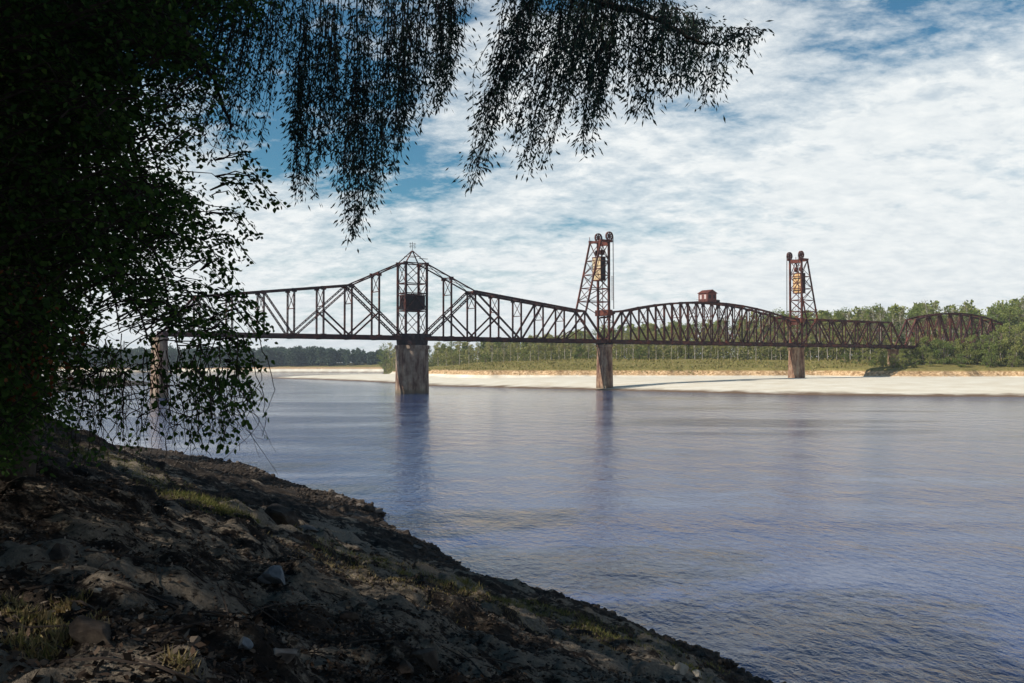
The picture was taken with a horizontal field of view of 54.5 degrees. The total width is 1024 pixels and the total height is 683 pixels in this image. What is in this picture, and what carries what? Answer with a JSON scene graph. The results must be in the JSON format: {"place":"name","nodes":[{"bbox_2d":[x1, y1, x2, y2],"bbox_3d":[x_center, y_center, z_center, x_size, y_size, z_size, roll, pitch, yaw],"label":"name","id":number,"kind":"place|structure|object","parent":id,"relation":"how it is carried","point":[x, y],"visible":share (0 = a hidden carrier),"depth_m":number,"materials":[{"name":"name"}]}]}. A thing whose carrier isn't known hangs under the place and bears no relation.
{"place":"outdoors","nodes":[
{"label":"outdoors","id":0,"kind":"place"},
{"bbox_2d":[0,377,758,682],"bbox_3d":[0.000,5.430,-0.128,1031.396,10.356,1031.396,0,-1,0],"label":"riverbank","id":1,"kind":"structure","parent":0,"point":[379,541],"depth_m":11.93,"materials":[{"name":"brown soil"}]},
{"bbox_2d":[48,543,69,559],"bbox_3d":[-3.123,1.451,6.914,0.138,0.101,0.199,0,-1,6],"label":"rock","id":2,"kind":"object","parent":1,"relation":"on","point":[60,551],"visible":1,"depth_m":6.86,"materials":[{"name":"stone"}]},
{"bbox_2d":[68,615,110,645],"bbox_3d":[-1.750,1.216,4.161,0.232,0.118,0.149,14,18,9],"label":"rock","id":3,"kind":"object","parent":1,"relation":"on","point":[84,629],"visible":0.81,"depth_m":4.11,"materials":[{"name":"stone"}]},
{"bbox_2d":[0,0,298,485],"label":"leafy tree","id":4,"kind":"object","parent":1,"relation":"on","point":[56,128],"visible":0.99,"depth_m":9.30,"materials":[{"name":"green plant"}]},
{"bbox_2d":[150,595,180,610],"bbox_3d":[-2.262,1.711,6.460,0.216,0.118,0.188,5,-11,-1],"label":"rock","id":5,"kind":"object","parent":1,"relation":"on","point":[172,599],"visible":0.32,"depth_m":6.44,"materials":[{"name":"stone"}]},
{"bbox_2d":[238,636,252,649],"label":"rock","id":6,"kind":"object","parent":1,"relation":"on","point":[245,643],"visible":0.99,"depth_m":5.13,"materials":[{"name":"grey stone"}]},
{"bbox_2d":[257,565,284,584],"bbox_3d":[-2.946,2.897,12.224,0.340,0.285,0.450,-5,-11,-6],"label":"rock","id":7,"kind":"object","parent":1,"relation":"on","point":[274,574],"visible":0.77,"depth_m":12.07,"materials":[{"name":"grey stone"}]},
{"bbox_2d":[264,503,299,526],"bbox_3d":[-5.136,3.912,21.985,0.978,0.626,0.599,-2,8,32],"label":"rock","id":8,"kind":"object","parent":1,"relation":"on","point":[279,514],"visible":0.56,"depth_m":21.73,"materials":[{"name":"stone"}]},
{"bbox_2d":[273,648,298,663],"bbox_3d":[-1.216,1.669,5.279,0.195,0.110,0.115,1,-2,-36],"label":"rock","id":9,"kind":"object","parent":1,"relation":"on","point":[288,655],"visible":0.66,"depth_m":5.25,"materials":[{"name":"stone"}]},
{"bbox_2d":[301,524,318,532],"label":"rock","id":10,"kind":"object","parent":1,"relation":"on","point":[311,528],"visible":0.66,"depth_m":21.59,"materials":[{"name":"stone"}]},
{"bbox_2d":[0,524,633,679],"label":"dry grass","id":11,"kind":"structure","parent":1,"relation":"on","point":[47,652],"depth_m":4.91,"materials":[{"name":"brown plant"}]},
{"bbox_2d":[337,504,349,511],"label":"rock","id":12,"kind":"object","parent":1,"relation":"on","point":[345,508],"visible":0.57,"depth_m":49.59,"materials":[{"name":"stone"}]},
{"bbox_2d":[0,457,720,682],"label":"fallen twigs","id":13,"kind":"object","parent":1,"relation":"on","point":[211,614],"visible":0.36,"depth_m":6.37,"materials":[{"name":"brown wood"}]},
{"bbox_2d":[0,455,730,682],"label":"pebbles","id":14,"kind":"object","parent":1,"relation":"on","point":[290,604],"visible":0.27,"depth_m":10.26,"materials":[{"name":"stone"}]},
{"bbox_2d":[363,505,374,511],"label":"rock","id":15,"kind":"object","parent":1,"relation":"on","point":[367,508],"visible":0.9,"depth_m":51.84,"materials":[{"name":"stone"}]},
{"bbox_2d":[0,419,739,682],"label":"leaf litter","id":16,"kind":"object","parent":1,"relation":"on","point":[157,647],"visible":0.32,"depth_m":6.01,"materials":[{"name":"brown plant"}]},
{"bbox_2d":[0,442,749,682],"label":"clods","id":17,"kind":"object","parent":1,"relation":"on","point":[68,662],"visible":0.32,"depth_m":12.17,"materials":[{"name":"soil"}]},
{"bbox_2d":[41,431,737,682],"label":"green grass","id":18,"kind":"structure","parent":1,"relation":"on","point":[224,509],"depth_m":19.97,"materials":[{"name":"green plant"}]},
{"bbox_2d":[398,660,413,673],"bbox_3d":[-0.811,2.504,7.662,0.129,0.094,0.178,2,5,5],"label":"rock","id":19,"kind":"object","parent":1,"relation":"on","point":[403,664],"visible":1,"depth_m":7.62,"materials":[{"name":"stone"}]},
{"bbox_2d":[411,648,438,670],"bbox_3d":[-0.706,2.549,7.899,0.248,0.195,0.179,0,-1,-11],"label":"rock","id":20,"kind":"object","parent":1,"relation":"on","point":[429,656],"visible":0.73,"depth_m":7.86,"materials":[{"name":"stone"}]},
{"bbox_2d":[140,0,774,253],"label":"willow tree","id":21,"kind":"object","parent":1,"relation":"on","point":[577,46],"visible":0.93,"depth_m":10.99,"materials":[{"name":"green plant"}]},
{"bbox_2d":[152,456,786,682],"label":"rubble","id":22,"kind":"object","parent":1,"relation":"on","point":[700,653],"visible":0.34,"depth_m":36.53,"materials":[{"name":"stone"}]},
{"bbox_2d":[674,662,688,674],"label":"rock","id":23,"kind":"object","parent":1,"relation":"on","point":[681,668],"visible":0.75,"depth_m":16.70,"materials":[{"name":"grey stone"}]},
{"bbox_2d":[692,669,700,678],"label":"rock","id":24,"kind":"object","parent":1,"relation":"on","point":[697,673],"visible":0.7,"depth_m":17.51,"materials":[{"name":"grey stone"}]},
{"bbox_2d":[31,0,1023,362],"label":"sky","id":25,"kind":"structure","parent":0,"point":[881,142],"materials":[{"name":"white"}]},
{"bbox_2d":[42,372,1023,682],"bbox_3d":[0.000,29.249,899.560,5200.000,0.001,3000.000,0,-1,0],"label":"river water","id":26,"kind":"structure","parent":0,"point":[776,538],"depth_m":60.09,"materials":[{"name":"blue liquid"}]},
{"bbox_2d":[150,335,168,397],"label":"bridge pier","id":27,"kind":"structure","parent":26,"relation":"in","point":[162,346],"depth_m":241.17,"materials":[{"name":"concrete"}]},
{"bbox_2d":[395,345,429,393],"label":"bridge pier","id":28,"kind":"structure","parent":26,"relation":"in","point":[412,370],"depth_m":279.79,"materials":[{"name":"concrete"}]},
{"bbox_2d":[157,242,606,344],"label":"swing span","id":29,"kind":"object","parent":28,"relation":"on","point":[406,303],"visible":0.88,"depth_m":283.55,"materials":[{"name":"metal"}]},
{"bbox_2d":[596,343,612,387],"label":"bridge pier","id":30,"kind":"structure","parent":26,"relation":"in","point":[604,373],"depth_m":322.63,"materials":[{"name":"brown concrete"}]},
{"bbox_2d":[576,231,613,342],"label":"lift tower","id":31,"kind":"structure","parent":30,"relation":"on","point":[604,313],"depth_m":323.17,"materials":[{"name":"orange metal"}]},
{"bbox_2d":[592,250,605,280],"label":"counterweight","id":32,"kind":"object","parent":31,"relation":"hanging from","point":[600,264],"visible":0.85,"depth_m":322.75,"materials":[{"name":"concrete"}]},
{"bbox_2d":[603,290,798,346],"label":"lift span","id":33,"kind":"object","parent":30,"relation":"on","point":[707,297],"visible":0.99,"depth_m":350.88,"materials":[{"name":"metal"}]},
{"bbox_2d":[42,358,1023,396],"bbox_3d":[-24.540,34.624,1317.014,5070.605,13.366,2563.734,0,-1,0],"label":"bank","id":34,"kind":"structure","parent":0,"point":[968,380],"depth_m":393.72,"materials":[{"name":"beige sand"}]},
{"bbox_2d":[60,345,393,369],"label":"distant wood","id":35,"kind":"object","parent":34,"relation":"on","point":[308,356],"visible":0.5,"depth_m":1154.21,"materials":[{"name":"green plant"}]},
{"bbox_2d":[376,343,390,373],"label":"broadleaf tree","id":36,"kind":"object","parent":34,"relation":"on","point":[382,357],"visible":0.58,"depth_m":722.49,"materials":[{"name":"green plant"}]},
{"bbox_2d":[378,348,391,369],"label":"broadleaf tree","id":37,"kind":"object","parent":34,"relation":"on","point":[383,358],"visible":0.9,"depth_m":693.03,"materials":[{"name":"green plant"}]},
{"bbox_2d":[386,342,394,363],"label":"young tree","id":38,"kind":"object","parent":34,"relation":"on","point":[390,347],"visible":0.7,"depth_m":706.75,"materials":[{"name":"green plant"}]},
{"bbox_2d":[433,342,442,357],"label":"young tree","id":39,"kind":"object","parent":34,"relation":"on","point":[438,354],"visible":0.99,"depth_m":590.22,"materials":[{"name":"green plant"}]},
{"bbox_2d":[445,341,455,361],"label":"broadleaf tree","id":40,"kind":"object","parent":34,"relation":"on","point":[451,344],"visible":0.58,"depth_m":621.68,"materials":[{"name":"green plant"}]},
{"bbox_2d":[447,354,458,364],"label":"bush","id":41,"kind":"object","parent":34,"relation":"on","point":[453,359],"visible":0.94,"depth_m":581.90,"materials":[{"name":"green plant"}]},
{"bbox_2d":[454,341,463,364],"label":"young tree","id":42,"kind":"object","parent":34,"relation":"on","point":[459,350],"visible":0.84,"depth_m":573.48,"materials":[{"name":"green plant"}]},
{"bbox_2d":[573,346,586,358],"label":"bush","id":43,"kind":"object","parent":34,"relation":"on","point":[578,353],"visible":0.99,"depth_m":503.47,"materials":[{"name":"green plant"}]},
{"bbox_2d":[633,347,647,358],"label":"bush","id":44,"kind":"object","parent":34,"relation":"on","point":[639,353],"visible":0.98,"depth_m":491.03,"materials":[{"name":"green plant"}]},
{"bbox_2d":[640,331,653,357],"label":"broadleaf tree","id":45,"kind":"object","parent":34,"relation":"on","point":[646,349],"visible":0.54,"depth_m":498.15,"materials":[{"name":"green plant"}]},
{"bbox_2d":[681,327,695,357],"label":"broadleaf tree","id":46,"kind":"object","parent":34,"relation":"on","point":[690,350],"visible":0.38,"depth_m":494.03,"materials":[{"name":"green plant"}]},
{"bbox_2d":[383,338,1023,373],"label":"underbrush","id":47,"kind":"object","parent":34,"relation":"on","point":[698,354],"visible":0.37,"depth_m":508.23,"materials":[{"name":"green plant"}]},
{"bbox_2d":[385,298,1023,372],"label":"woodland","id":48,"kind":"object","parent":34,"relation":"on","point":[897,310],"visible":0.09,"depth_m":543.07,"materials":[{"name":"green plant"}]},
{"bbox_2d":[429,357,1020,374],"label":"tall weeds","id":49,"kind":"object","parent":34,"relation":"on","point":[536,362],"visible":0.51,"depth_m":459.32,"materials":[{"name":"green plant"}]},
{"bbox_2d":[758,346,769,359],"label":"bush","id":50,"kind":"object","parent":34,"relation":"on","point":[763,352],"visible":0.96,"depth_m":480.19,"materials":[{"name":"green plant"}]},
{"bbox_2d":[768,324,786,356],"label":"broadleaf tree","id":51,"kind":"object","parent":34,"relation":"on","point":[779,332],"visible":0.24,"depth_m":499.36,"materials":[{"name":"green plant"}]},
{"bbox_2d":[788,346,804,377],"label":"bridge pier","id":52,"kind":"structure","parent":34,"relation":"on","point":[796,364],"depth_m":377.27,"materials":[{"name":"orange concrete"}]},
{"bbox_2d":[793,323,814,350],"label":"broadleaf tree","id":53,"kind":"object","parent":34,"relation":"on","point":[804,332],"visible":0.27,"depth_m":479.71,"materials":[{"name":"green plant"}]},
{"bbox_2d":[798,316,821,351],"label":"broadleaf tree","id":54,"kind":"object","parent":34,"relation":"on","point":[811,322],"visible":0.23,"depth_m":495.78,"materials":[{"name":"green plant"}]},
{"bbox_2d":[828,307,852,348],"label":"broadleaf tree","id":55,"kind":"object","parent":34,"relation":"on","point":[840,316],"visible":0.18,"depth_m":511.69,"materials":[{"name":"green plant"}]},
{"bbox_2d":[830,315,853,358],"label":"broadleaf tree","id":56,"kind":"object","parent":34,"relation":"on","point":[839,329],"visible":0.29,"depth_m":478.73,"materials":[{"name":"green plant"}]},
{"bbox_2d":[840,353,850,362],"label":"bush","id":57,"kind":"object","parent":34,"relation":"on","point":[846,358],"visible":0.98,"depth_m":451.01,"materials":[{"name":"green plant"}]},
{"bbox_2d":[852,350,862,362],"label":"bush","id":58,"kind":"object","parent":34,"relation":"on","point":[856,356],"visible":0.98,"depth_m":445.38,"materials":[{"name":"green plant"}]},
{"bbox_2d":[849,313,874,354],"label":"broadleaf tree","id":59,"kind":"object","parent":34,"relation":"on","point":[864,316],"visible":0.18,"depth_m":484.02,"materials":[{"name":"green plant"}]},
{"bbox_2d":[861,352,875,363],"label":"bush","id":60,"kind":"object","parent":34,"relation":"on","point":[866,354],"visible":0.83,"depth_m":439.80,"materials":[{"name":"green plant"}]},
{"bbox_2d":[860,303,882,350],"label":"broadleaf tree","id":61,"kind":"object","parent":34,"relation":"on","point":[871,319],"visible":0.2,"depth_m":505.95,"materials":[{"name":"green plant"}]},
{"bbox_2d":[862,308,882,348],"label":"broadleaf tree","id":62,"kind":"object","parent":34,"relation":"on","point":[873,326],"visible":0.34,"depth_m":493.50,"materials":[{"name":"green plant"}]},
{"bbox_2d":[864,306,887,344],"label":"broadleaf tree","id":63,"kind":"object","parent":34,"relation":"on","point":[874,310],"visible":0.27,"depth_m":503.69,"materials":[{"name":"green plant"}]},
{"bbox_2d":[871,311,886,352],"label":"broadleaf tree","id":64,"kind":"object","parent":34,"relation":"on","point":[880,317],"visible":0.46,"depth_m":490.20,"materials":[{"name":"green plant"}]},
{"bbox_2d":[878,351,887,366],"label":"bush","id":65,"kind":"object","parent":34,"relation":"on","point":[882,357],"visible":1,"depth_m":407.65,"materials":[{"name":"green plant"}]},
{"bbox_2d":[881,313,896,340],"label":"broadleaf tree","id":66,"kind":"object","parent":34,"relation":"on","point":[888,318],"visible":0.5,"depth_m":473.93,"materials":[{"name":"plant"}]},
{"bbox_2d":[886,327,896,348],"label":"young tree","id":67,"kind":"object","parent":34,"relation":"on","point":[887,340],"visible":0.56,"depth_m":465.97,"materials":[{"name":"green plant"}]},
{"bbox_2d":[888,353,897,367],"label":"bush","id":68,"kind":"object","parent":34,"relation":"on","point":[890,361],"visible":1,"depth_m":403.55,"materials":[{"name":"green plant"}]},
{"bbox_2d":[886,348,900,365],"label":"bridge pier","id":69,"kind":"structure","parent":34,"relation":"on","point":[892,351],"depth_m":413.28,"materials":[{"name":"orange concrete"}]},
{"bbox_2d":[794,319,903,348],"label":"truss span","id":70,"kind":"object","parent":69,"relation":"on","point":[844,344],"visible":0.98,"depth_m":396.72,"materials":[{"name":"metal"}]},
{"bbox_2d":[786,251,817,345],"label":"lift tower","id":71,"kind":"structure","parent":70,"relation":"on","point":[800,260],"depth_m":380.68,"materials":[{"name":"orange metal"}]},
{"bbox_2d":[793,272,805,293],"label":"counterweight","id":72,"kind":"object","parent":71,"relation":"hanging from","point":[795,279],"visible":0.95,"depth_m":380.58,"materials":[{"name":"orange paint"}]},
{"bbox_2d":[895,313,1011,349],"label":"truss span","id":73,"kind":"object","parent":70,"relation":"attached to","point":[928,317],"visible":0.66,"depth_m":436.23,"materials":[{"name":"red metal"}]},
{"bbox_2d":[895,352,906,367],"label":"bush","id":74,"kind":"object","parent":34,"relation":"on","point":[900,359],"visible":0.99,"depth_m":401.79,"materials":[{"name":"green plant"}]},
{"bbox_2d":[895,322,907,342],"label":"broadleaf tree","id":75,"kind":"object","parent":34,"relation":"on","point":[899,326],"visible":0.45,"depth_m":491.27,"materials":[{"name":"plant"}]},
{"bbox_2d":[897,307,910,343],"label":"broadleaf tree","id":76,"kind":"object","parent":34,"relation":"on","point":[900,314],"visible":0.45,"depth_m":498.39,"materials":[{"name":"green plant"}]},
{"bbox_2d":[907,337,921,362],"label":"bush","id":77,"kind":"object","parent":34,"relation":"on","point":[913,340],"visible":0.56,"depth_m":423.76,"materials":[{"name":"green plant"}]},
{"bbox_2d":[907,304,930,338],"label":"broadleaf tree","id":78,"kind":"object","parent":34,"relation":"on","point":[915,310],"visible":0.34,"depth_m":494.90,"materials":[{"name":"green plant"}]},
{"bbox_2d":[913,336,932,363],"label":"bush","id":79,"kind":"object","parent":34,"relation":"on","point":[921,350],"visible":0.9,"depth_m":417.26,"materials":[{"name":"green plant"}]},
{"bbox_2d":[919,307,936,344],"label":"broadleaf tree","id":80,"kind":"object","parent":34,"relation":"on","point":[928,321],"visible":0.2,"depth_m":481.45,"materials":[{"name":"green plant"}]},
{"bbox_2d":[924,352,935,365],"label":"bush","id":81,"kind":"object","parent":34,"relation":"on","point":[929,359],"visible":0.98,"depth_m":408.56,"materials":[{"name":"green plant"}]},
{"bbox_2d":[923,340,945,363],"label":"bush","id":82,"kind":"object","parent":34,"relation":"on","point":[934,347],"visible":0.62,"depth_m":421.17,"materials":[{"name":"green plant"}]},
{"bbox_2d":[932,338,956,364],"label":"bush","id":83,"kind":"object","parent":34,"relation":"on","point":[948,351],"visible":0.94,"depth_m":415.17,"materials":[{"name":"green plant"}]},
{"bbox_2d":[930,312,959,356],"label":"broadleaf tree","id":84,"kind":"object","parent":34,"relation":"on","point":[946,330],"visible":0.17,"depth_m":465.57,"materials":[{"name":"green plant"}]},
{"bbox_2d":[946,340,967,363],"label":"bush","id":85,"kind":"object","parent":34,"relation":"on","point":[953,343],"visible":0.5,"depth_m":418.91,"materials":[{"name":"plant"}]},
{"bbox_2d":[951,353,966,366],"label":"bush","id":86,"kind":"object","parent":34,"relation":"on","point":[960,364],"visible":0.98,"depth_m":407.78,"materials":[{"name":"green plant"}]},
{"bbox_2d":[951,304,968,352],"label":"broadleaf tree","id":87,"kind":"object","parent":34,"relation":"on","point":[957,315],"visible":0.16,"depth_m":513.40,"materials":[{"name":"green plant"}]},
{"bbox_2d":[954,336,979,363],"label":"bush","id":88,"kind":"object","parent":34,"relation":"on","point":[968,352],"visible":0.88,"depth_m":415.15,"materials":[{"name":"plant"}]},
{"bbox_2d":[962,315,979,356],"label":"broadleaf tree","id":89,"kind":"object","parent":34,"relation":"on","point":[969,330],"visible":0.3,"depth_m":472.35,"materials":[{"name":"plant"}]},
{"bbox_2d":[959,310,986,343],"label":"broadleaf tree","id":90,"kind":"object","parent":34,"relation":"on","point":[970,312],"visible":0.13,"depth_m":490.31,"materials":[{"name":"green plant"}]},
{"bbox_2d":[967,334,988,363],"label":"bush","id":91,"kind":"object","parent":34,"relation":"on","point":[978,359],"visible":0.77,"depth_m":419.37,"materials":[{"name":"plant"}]},
{"bbox_2d":[975,334,999,365],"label":"bush","id":92,"kind":"object","parent":34,"relation":"on","point":[984,346],"visible":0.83,"depth_m":413.25,"materials":[{"name":"plant"}]},
{"bbox_2d":[983,351,996,367],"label":"bush","id":93,"kind":"object","parent":34,"relation":"on","point":[989,359],"visible":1,"depth_m":407.46,"materials":[{"name":"green plant"}]},
{"bbox_2d":[983,303,1006,332],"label":"broadleaf tree","id":94,"kind":"object","parent":34,"relation":"on","point":[995,307],"visible":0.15,"depth_m":510.51,"materials":[{"name":"green plant"}]},
{"bbox_2d":[981,306,1016,350],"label":"broadleaf tree","id":95,"kind":"object","parent":34,"relation":"on","point":[997,316],"visible":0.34,"depth_m":479.21,"materials":[{"name":"green plant"}]},
{"bbox_2d":[987,325,1013,366],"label":"bush","id":96,"kind":"object","parent":34,"relation":"on","point":[999,330],"visible":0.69,"depth_m":416.79,"materials":[{"name":"green plant"}]},
{"bbox_2d":[989,304,1014,338],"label":"broadleaf tree","id":97,"kind":"object","parent":34,"relation":"on","point":[1003,322],"visible":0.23,"depth_m":478.18,"materials":[{"name":"green plant"}]},
{"bbox_2d":[996,325,1023,365],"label":"bush","id":98,"kind":"object","parent":34,"relation":"on","point":[1014,348],"visible":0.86,"depth_m":413.08,"materials":[{"name":"plant"}]},
{"bbox_2d":[996,306,1023,346],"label":"broadleaf tree","id":99,"kind":"object","parent":34,"relation":"on","point":[1011,310],"visible":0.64,"depth_m":464.31,"materials":[{"name":"green plant"}]},
{"bbox_2d":[1004,350,1019,366],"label":"bush","id":100,"kind":"object","parent":34,"relation":"on","point":[1013,358],"visible":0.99,"depth_m":408.00,"materials":[{"name":"green plant"}]},
{"bbox_2d":[1011,323,1023,360],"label":"bush","id":101,"kind":"object","parent":34,"relation":"on","point":[1021,325],"visible":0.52,"depth_m":416.13,"materials":[{"name":"green plant"}]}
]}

